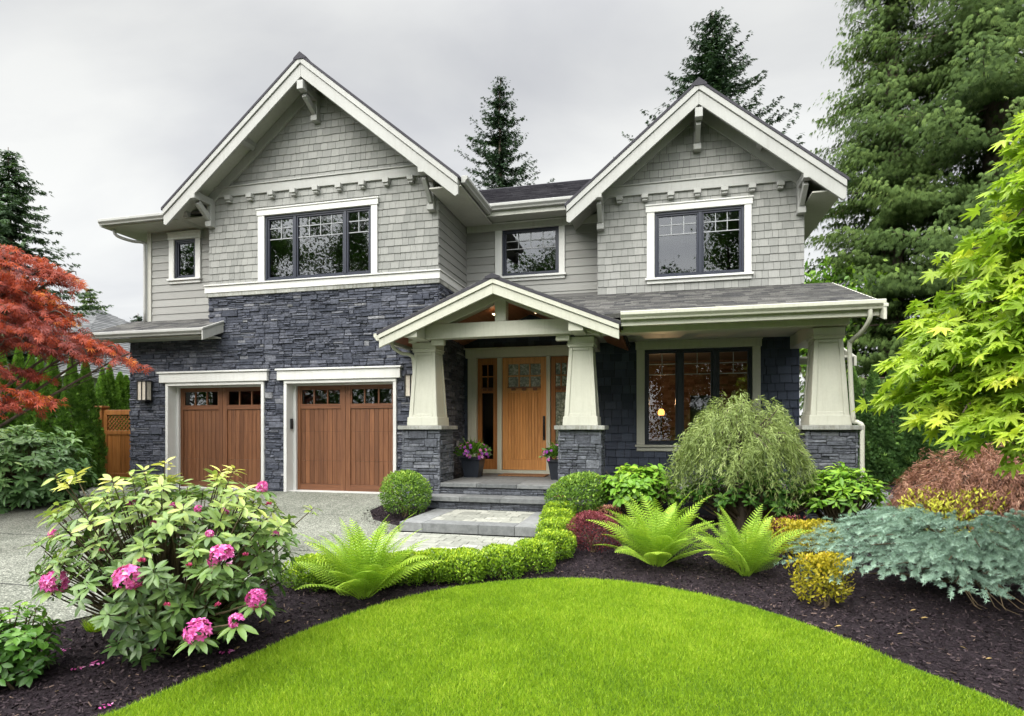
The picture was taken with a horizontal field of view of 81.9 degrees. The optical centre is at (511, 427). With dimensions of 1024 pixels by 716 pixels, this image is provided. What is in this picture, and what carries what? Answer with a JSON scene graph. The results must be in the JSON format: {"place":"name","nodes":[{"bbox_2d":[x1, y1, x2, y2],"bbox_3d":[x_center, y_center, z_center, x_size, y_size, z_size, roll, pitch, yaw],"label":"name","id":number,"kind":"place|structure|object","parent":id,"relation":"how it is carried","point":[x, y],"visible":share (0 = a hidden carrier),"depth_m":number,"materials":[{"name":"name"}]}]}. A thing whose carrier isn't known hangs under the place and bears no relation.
{"place":"outdoors","nodes":[
{"label":"outdoors","id":0,"kind":"place"},
{"bbox_2d":[0,481,400,630],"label":"driveway","id":1,"kind":"structure","parent":0,"point":[17,566],"depth_m":9.14,"materials":[{"name":"grey concrete"}]},
{"bbox_2d":[0,0,1023,422],"label":"sky","id":2,"kind":"structure","parent":0,"point":[110,106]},
{"bbox_2d":[98,576,1023,715],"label":"lawn","id":3,"kind":"structure","parent":0,"point":[791,673],"depth_m":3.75,"materials":[{"name":"plant"}]},
{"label":"ground","id":4,"kind":"structure","parent":0,"visible":0},
{"bbox_2d":[0,147,113,395],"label":"fir tree","id":5,"kind":"object","parent":4,"relation":"on","point":[10,212],"visible":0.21,"depth_m":30.00,"materials":[{"name":"green plant"}]},
{"bbox_2d":[22,310,130,410],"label":"neighbour house","id":6,"kind":"structure","parent":4,"relation":"on","point":[98,322],"depth_m":35.16,"materials":[{"name":"grey"}]},
{"bbox_2d":[70,289,107,311],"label":"fir tree","id":7,"kind":"object","parent":4,"relation":"on","point":[87,302],"visible":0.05,"depth_m":53.86,"materials":[{"name":"green plant"}]},
{"bbox_2d":[130,315,142,321],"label":"fir tree","id":8,"kind":"object","parent":4,"relation":"on","point":[139,318],"visible":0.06,"depth_m":46.02,"materials":[{"name":"green plant"}]},
{"bbox_2d":[87,51,888,537],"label":"craftsman house","id":9,"kind":"structure","parent":4,"relation":"on","point":[345,289],"depth_m":12.09,"materials":[{"name":"grey wood"}]},
{"bbox_2d":[95,406,130,480],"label":"wooden gate","id":10,"kind":"structure","parent":9,"relation":"attached to","point":[117,442],"depth_m":14.37,"materials":[{"name":"brown wood"}]},
{"bbox_2d":[166,229,202,284],"bbox_3d":[-7.540,-3.925,13.638,0.940,1.190,0.160,0,0,14],"label":"window","id":11,"kind":"structure","parent":9,"relation":"in","point":[175,239],"depth_m":13.62,"materials":[{"name":"white glass"}]},
{"bbox_2d":[181,387,260,487],"bbox_3d":[-6.398,0.228,13.114,2.360,2.255,0.080,0,0,14],"label":"garage door","id":12,"kind":"structure","parent":9,"relation":"in","point":[221,434],"depth_m":13.08,"materials":[{"name":"brown wood"}]},
{"bbox_2d":[255,196,379,280],"bbox_3d":[-4.048,-3.873,12.250,2.850,1.535,0.150,0,0,14],"label":"window","id":13,"kind":"structure","parent":9,"relation":"in","point":[265,216],"depth_m":12.23,"materials":[{"name":"white glass"}]},
{"bbox_2d":[297,384,392,491],"bbox_3d":[-3.469,0.228,12.378,2.400,2.255,0.080,0,0,14],"label":"garage door","id":14,"kind":"structure","parent":9,"relation":"in","point":[346,445],"depth_m":12.34,"materials":[{"name":"brown wood"}]},
{"bbox_2d":[453,437,493,476],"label":"potted flowers","id":15,"kind":"object","parent":9,"relation":"on","point":[472,466],"visible":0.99,"depth_m":11.74,"materials":[{"name":"green plant"}]},
{"bbox_2d":[498,473,549,476],"bbox_3d":[0.246,0.979,12.187,0.980,0.022,0.520,0,0,14],"label":"doormat","id":16,"kind":"object","parent":9,"relation":"on","point":[524,475],"visible":1,"depth_m":12.04,"materials":[{"name":"brown"}]},
{"bbox_2d":[503,357,545,469],"bbox_3d":[0.261,-0.303,12.717,0.970,2.425,0.146,0,0,14],"label":"front door","id":17,"kind":"structure","parent":9,"relation":"in","point":[524,378],"depth_m":12.74,"materials":[{"name":"brown wood"}]},
{"bbox_2d":[493,217,565,280],"bbox_3d":[0.388,-3.870,12.915,1.630,1.300,0.160,0,0,14],"label":"window","id":18,"kind":"structure","parent":9,"relation":"in","point":[501,242],"depth_m":12.90,"materials":[{"name":"white glass"}]},
{"bbox_2d":[539,441,558,479],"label":"potted flowers","id":19,"kind":"object","parent":9,"relation":"on","point":[550,451],"visible":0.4,"depth_m":11.19,"materials":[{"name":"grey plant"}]},
{"bbox_2d":[658,409,664,440],"bbox_3d":[3.406,0.270,13.476,0.240,1.400,0.240,0,0,14],"label":"floor lamp","id":20,"kind":"object","parent":9,"relation":"in","point":[661,412],"visible":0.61,"depth_m":13.45,"materials":[{"name":"yellow metal"}]},
{"bbox_2d":[635,337,762,451],"bbox_3d":[3.712,-0.640,11.843,2.440,2.240,0.160,0,0,14],"label":"window","id":21,"kind":"structure","parent":9,"relation":"in","point":[752,346],"depth_m":11.91,"materials":[{"name":"black glass"}]},
{"bbox_2d":[645,195,753,284],"bbox_3d":[3.610,-3.610,11.456,2.010,1.560,0.160,0,0,14],"label":"window","id":22,"kind":"structure","parent":9,"relation":"in","point":[743,204],"depth_m":11.44,"materials":[{"name":"white glass"}]},
{"bbox_2d":[454,75,554,189],"bbox_3d":[-0.583,-7.344,27.042,7.975,17.444,6.589,0,0,43],"label":"spruce tree","id":23,"kind":"object","parent":4,"relation":"on","point":[501,142],"visible":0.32,"depth_m":26.77,"materials":[{"name":"green plant"}]},
{"bbox_2d":[0,479,1023,715],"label":"mulch bed","id":24,"kind":"object","parent":4,"relation":"on","point":[607,564],"visible":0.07,"depth_m":5.26,"materials":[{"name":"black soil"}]},
{"bbox_2d":[0,351,15,464],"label":"columnar cedar","id":25,"kind":"object","parent":24,"relation":"on","point":[3,381],"visible":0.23,"depth_m":13.52,"materials":[{"name":"green plant"}]},
{"bbox_2d":[4,346,25,436],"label":"columnar cedar","id":26,"kind":"object","parent":24,"relation":"on","point":[18,360],"visible":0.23,"depth_m":13.83,"materials":[{"name":"green plant"}]},
{"bbox_2d":[12,351,49,450],"bbox_3d":[-11.065,-0.172,13.613,0.859,3.244,0.867,0,0,-1],"label":"columnar cedar","id":27,"kind":"object","parent":24,"relation":"on","point":[24,418],"visible":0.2,"depth_m":13.47,"materials":[{"name":"green plant"}]},
{"bbox_2d":[0,600,72,689],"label":"leafy shrub","id":28,"kind":"object","parent":24,"relation":"on","point":[22,657],"visible":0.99,"depth_m":4.04,"materials":[{"name":"green plant"}]},
{"bbox_2d":[37,354,44,382],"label":"columnar cedar","id":29,"kind":"object","parent":24,"relation":"on","point":[41,365],"visible":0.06,"depth_m":14.55,"materials":[{"name":"green plant"}]},
{"bbox_2d":[0,424,99,513],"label":"laurel shrub","id":30,"kind":"object","parent":24,"relation":"on","point":[25,474],"visible":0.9,"depth_m":11.00,"materials":[{"name":"green plant"}]},
{"bbox_2d":[31,355,69,468],"bbox_3d":[-10.447,-0.150,13.394,0.990,3.205,1.002,0,0,-33],"label":"columnar cedar","id":31,"kind":"object","parent":24,"relation":"on","point":[48,390],"visible":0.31,"depth_m":13.24,"materials":[{"name":"green plant"}]},
{"bbox_2d":[49,356,93,489],"bbox_3d":[-9.896,-0.107,13.296,0.901,3.112,0.893,0,0,-23],"label":"columnar cedar","id":32,"kind":"object","parent":24,"relation":"on","point":[68,412],"visible":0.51,"depth_m":13.16,"materials":[{"name":"green plant"}]},
{"bbox_2d":[0,244,152,427],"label":"red maple","id":33,"kind":"object","parent":24,"relation":"on","point":[43,338],"visible":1,"depth_m":9.83,"materials":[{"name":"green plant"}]},
{"bbox_2d":[67,361,108,488],"bbox_3d":[-9.773,-0.098,13.492,0.933,3.060,0.913,0,0,-30],"label":"columnar cedar","id":34,"kind":"object","parent":24,"relation":"on","point":[98,447],"visible":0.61,"depth_m":13.42,"materials":[{"name":"green plant"}]},
{"bbox_2d":[80,616,102,631],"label":"grass tuft","id":35,"kind":"object","parent":24,"relation":"on","point":[90,628],"visible":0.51,"depth_m":5.04,"materials":[{"name":"green plant"}]},
{"bbox_2d":[89,368,113,471],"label":"columnar cedar","id":36,"kind":"object","parent":24,"relation":"on","point":[101,387],"visible":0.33,"depth_m":15.52,"materials":[{"name":"green plant"}]},
{"bbox_2d":[100,364,117,429],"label":"columnar cedar","id":37,"kind":"object","parent":24,"relation":"on","point":[110,378],"visible":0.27,"depth_m":15.72,"materials":[{"name":"green plant"}]},
{"bbox_2d":[110,371,129,429],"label":"columnar cedar","id":38,"kind":"object","parent":24,"relation":"on","point":[119,385],"visible":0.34,"depth_m":15.77,"materials":[{"name":"green plant"}]},
{"bbox_2d":[118,375,130,429],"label":"columnar cedar","id":39,"kind":"object","parent":24,"relation":"on","point":[127,388],"visible":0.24,"depth_m":15.89,"materials":[{"name":"green plant"}]},
{"bbox_2d":[18,457,322,670],"bbox_3d":[-2.690,1.008,4.716,2.493,1.559,1.797,0,0,14],"label":"rhododendron","id":40,"kind":"object","parent":24,"relation":"on","point":[163,605],"visible":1,"depth_m":4.29,"materials":[{"name":"green plant"}]},
{"bbox_2d":[281,552,337,591],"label":"boxwood","id":41,"kind":"object","parent":24,"relation":"on","point":[299,570],"visible":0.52,"depth_m":6.12,"materials":[{"name":"green plant"}]},
{"bbox_2d":[309,559,349,590],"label":"boxwood","id":42,"kind":"object","parent":24,"relation":"on","point":[325,589],"visible":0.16,"depth_m":6.06,"materials":[{"name":"green plant"}]},
{"bbox_2d":[286,513,442,599],"bbox_3d":[-1.454,1.277,5.920,1.547,0.873,1.629,0,0,14],"label":"fern","id":43,"kind":"object","parent":24,"relation":"on","point":[362,567],"visible":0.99,"depth_m":5.79,"materials":[{"name":"green plant"}]},
{"bbox_2d":[343,552,398,590],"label":"boxwood","id":44,"kind":"object","parent":24,"relation":"on","point":[388,572],"visible":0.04,"depth_m":6.21,"materials":[{"name":"green plant"}]},
{"bbox_2d":[378,469,432,516],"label":"ball shrub","id":45,"kind":"object","parent":24,"relation":"on","point":[409,478],"visible":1,"depth_m":9.69,"materials":[{"name":"green plant"}]},
{"bbox_2d":[379,550,433,586],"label":"boxwood","id":46,"kind":"object","parent":24,"relation":"on","point":[406,580],"visible":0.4,"depth_m":6.25,"materials":[{"name":"green plant"}]},
{"bbox_2d":[408,547,456,584],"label":"boxwood","id":47,"kind":"object","parent":24,"relation":"on","point":[436,555],"visible":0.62,"depth_m":6.34,"materials":[{"name":"green plant"}]},
{"bbox_2d":[436,546,487,584],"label":"boxwood","id":48,"kind":"object","parent":24,"relation":"on","point":[463,556],"visible":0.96,"depth_m":6.31,"materials":[{"name":"green plant"}]},
{"bbox_2d":[478,543,525,579],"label":"boxwood","id":49,"kind":"object","parent":24,"relation":"on","point":[499,553],"visible":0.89,"depth_m":6.47,"materials":[{"name":"green plant"}]},
{"bbox_2d":[509,537,556,573],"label":"boxwood","id":50,"kind":"object","parent":24,"relation":"on","point":[532,548],"visible":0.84,"depth_m":6.71,"materials":[{"name":"green plant"}]},
{"bbox_2d":[534,528,576,561],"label":"boxwood","id":51,"kind":"object","parent":24,"relation":"on","point":[556,537],"visible":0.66,"depth_m":7.18,"materials":[{"name":"green plant"}]},
{"bbox_2d":[535,516,575,545],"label":"boxwood","id":52,"kind":"object","parent":24,"relation":"on","point":[554,522],"visible":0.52,"depth_m":7.90,"materials":[{"name":"green plant"}]},
{"bbox_2d":[538,507,574,528],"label":"boxwood","id":53,"kind":"object","parent":24,"relation":"on","point":[556,511],"visible":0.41,"depth_m":8.50,"materials":[{"name":"green plant"}]},
{"bbox_2d":[543,500,577,517],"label":"boxwood","id":54,"kind":"object","parent":24,"relation":"on","point":[551,504],"visible":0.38,"depth_m":9.06,"materials":[{"name":"green plant"}]},
{"bbox_2d":[544,470,607,518],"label":"ball shrub","id":55,"kind":"object","parent":24,"relation":"on","point":[568,483],"visible":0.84,"depth_m":9.17,"materials":[{"name":"green plant"}]},
{"bbox_2d":[565,509,624,552],"bbox_3d":[1.070,1.345,7.614,0.808,0.567,0.689,0,0,14],"label":"barberry","id":56,"kind":"object","parent":24,"relation":"on","point":[598,516],"visible":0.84,"depth_m":7.52,"materials":[{"name":"red plant"}]},
{"bbox_2d":[594,504,622,522],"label":"salmon shrub","id":57,"kind":"object","parent":24,"relation":"on","point":[610,506],"visible":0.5,"depth_m":9.06,"materials":[{"name":"orange plant"}]},
{"bbox_2d":[595,463,683,523],"bbox_3d":[1.967,1.024,9.197,1.260,0.948,1.115,0,0,-20],"label":"broadleaf shrub","id":58,"kind":"object","parent":24,"relation":"on","point":[633,481],"visible":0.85,"depth_m":8.97,"materials":[{"name":"green plant"}]},
{"bbox_2d":[589,491,730,566],"bbox_3d":[1.774,1.167,6.931,1.643,0.938,1.446,0,0,36],"label":"fern","id":59,"kind":"object","parent":24,"relation":"on","point":[659,541],"visible":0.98,"depth_m":6.84,"materials":[{"name":"green plant"}]},
{"bbox_2d":[661,390,819,531],"bbox_3d":[3.285,0.514,8.504,2.233,2.115,2.017,0,0,14],"label":"weeping tree","id":60,"kind":"object","parent":24,"relation":"on","point":[745,435],"visible":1,"depth_m":8.14,"materials":[{"name":"green plant"}]},
{"bbox_2d":[688,504,809,576],"bbox_3d":[2.501,1.227,6.543,1.276,0.833,1.277,0,0,-25],"label":"fern","id":61,"kind":"object","parent":24,"relation":"on","point":[747,552],"visible":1,"depth_m":6.43,"materials":[{"name":"green plant"}]},
{"bbox_2d":[676,464,835,528],"bbox_3d":[3.492,1.025,8.589,2.217,0.989,1.008,0,0,14],"label":"broadleaf shrub","id":62,"kind":"object","parent":24,"relation":"on","point":[727,501],"visible":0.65,"depth_m":8.44,"materials":[{"name":"green plant"}]},
{"bbox_2d":[765,515,807,549],"bbox_3d":[3.472,1.348,7.497,0.537,0.512,0.478,0,0,-4],"label":"orange spirea","id":63,"kind":"object","parent":24,"relation":"on","point":[777,518],"visible":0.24,"depth_m":7.47,"materials":[{"name":"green plant"}]},
{"bbox_2d":[759,517,842,562],"bbox_3d":[3.409,1.336,7.023,1.039,0.587,0.649,0,0,14],"label":"spirea","id":64,"kind":"object","parent":24,"relation":"on","point":[801,524],"visible":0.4,"depth_m":6.91,"materials":[{"name":"yellow plant"}]},
{"bbox_2d":[783,551,855,607],"bbox_3d":[2.914,1.431,5.612,0.638,0.558,0.445,0,0,14],"label":"spirea","id":65,"kind":"object","parent":24,"relation":"on","point":[824,561],"visible":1,"depth_m":5.52,"materials":[{"name":"yellow plant"}]},
{"bbox_2d":[791,461,891,534],"bbox_3d":[4.595,1.000,8.238,1.302,1.049,1.064,0,0,14],"label":"broadleaf shrub","id":66,"kind":"object","parent":24,"relation":"on","point":[859,490],"visible":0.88,"depth_m":8.10,"materials":[{"name":"green plant"}]},
{"bbox_2d":[847,366,878,482],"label":"hedge column","id":67,"kind":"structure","parent":24,"relation":"on","point":[857,388],"depth_m":13.40,"materials":[{"name":"green plant"}]},
{"bbox_2d":[857,364,895,484],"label":"hedge column","id":68,"kind":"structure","parent":24,"relation":"on","point":[872,386],"depth_m":13.17,"materials":[{"name":"green plant"}]},
{"bbox_2d":[868,366,918,485],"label":"hedge column","id":69,"kind":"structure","parent":24,"relation":"on","point":[893,413],"depth_m":12.94,"materials":[{"name":"green plant"}]},
{"bbox_2d":[774,504,1023,614],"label":"blue spruce","id":70,"kind":"object","parent":24,"relation":"on","point":[963,558],"visible":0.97,"depth_m":5.61,"materials":[{"name":"teal plant"}]},
{"bbox_2d":[889,378,938,485],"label":"hedge column","id":71,"kind":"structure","parent":24,"relation":"on","point":[910,435],"depth_m":12.80,"materials":[{"name":"green plant"}]},
{"bbox_2d":[902,398,958,484],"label":"hedge column","id":72,"kind":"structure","parent":24,"relation":"on","point":[919,435],"depth_m":12.53,"materials":[{"name":"green plant"}]},
{"bbox_2d":[852,110,1023,478],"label":"lime maple","id":73,"kind":"object","parent":24,"relation":"on","point":[954,356],"visible":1,"depth_m":4.64,"materials":[{"name":"green plant"}]},
{"bbox_2d":[924,389,974,469],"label":"hedge column","id":74,"kind":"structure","parent":24,"relation":"on","point":[947,438],"depth_m":12.22,"materials":[{"name":"green plant"}]},
{"bbox_2d":[881,442,1023,532],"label":"laceleaf maple","id":75,"kind":"object","parent":24,"relation":"on","point":[969,476],"visible":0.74,"depth_m":8.07,"materials":[{"name":"brown plant"}]},
{"bbox_2d":[897,486,1010,534],"bbox_3d":[5.845,1.144,7.955,1.304,0.742,0.822,0,0,14],"label":"yellow shrub","id":76,"kind":"object","parent":24,"relation":"on","point":[947,503],"visible":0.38,"depth_m":7.81,"materials":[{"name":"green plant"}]},
{"bbox_2d":[949,393,994,466],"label":"hedge column","id":77,"kind":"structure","parent":24,"relation":"on","point":[966,437],"depth_m":11.95,"materials":[{"name":"green plant"}]},
{"bbox_2d":[981,432,1023,488],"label":"hedge column","id":78,"kind":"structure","parent":24,"relation":"on","point":[991,447],"depth_m":11.57,"materials":[{"name":"green plant"}]},
{"bbox_2d":[622,6,855,185],"bbox_3d":[8.362,-8.124,25.028,9.270,19.012,9.225,0,0,14],"label":"spruce tree","id":79,"kind":"object","parent":4,"relation":"on","point":[716,71],"visible":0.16,"depth_m":24.39,"materials":[{"name":"green plant"}]},
{"bbox_2d":[799,249,898,378],"bbox_3d":[12.307,-2.923,24.072,5.396,8.592,5.859,0,0,14],"label":"leafy tree","id":80,"kind":"object","parent":4,"relation":"on","point":[828,277],"visible":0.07,"depth_m":23.76,"materials":[{"name":"green plant"}]},
{"bbox_2d":[799,0,994,446],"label":"red cedar","id":81,"kind":"object","parent":4,"relation":"on","point":[891,14],"visible":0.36,"depth_m":23.20,"materials":[{"name":"green plant"}]},
{"bbox_2d":[799,0,1023,454],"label":"red cedar","id":82,"kind":"object","parent":4,"relation":"on","point":[987,37],"visible":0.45,"depth_m":20.77,"materials":[{"name":"green plant"}]},
{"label":"path","id":83,"kind":"structure","parent":0,"visible":0},
{"bbox_2d":[365,532,531,559],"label":"path pavers","id":84,"kind":"object","parent":83,"relation":"on","point":[448,541],"visible":0.34,"depth_m":8.16,"materials":[{"name":"grey stone"}]}
]}

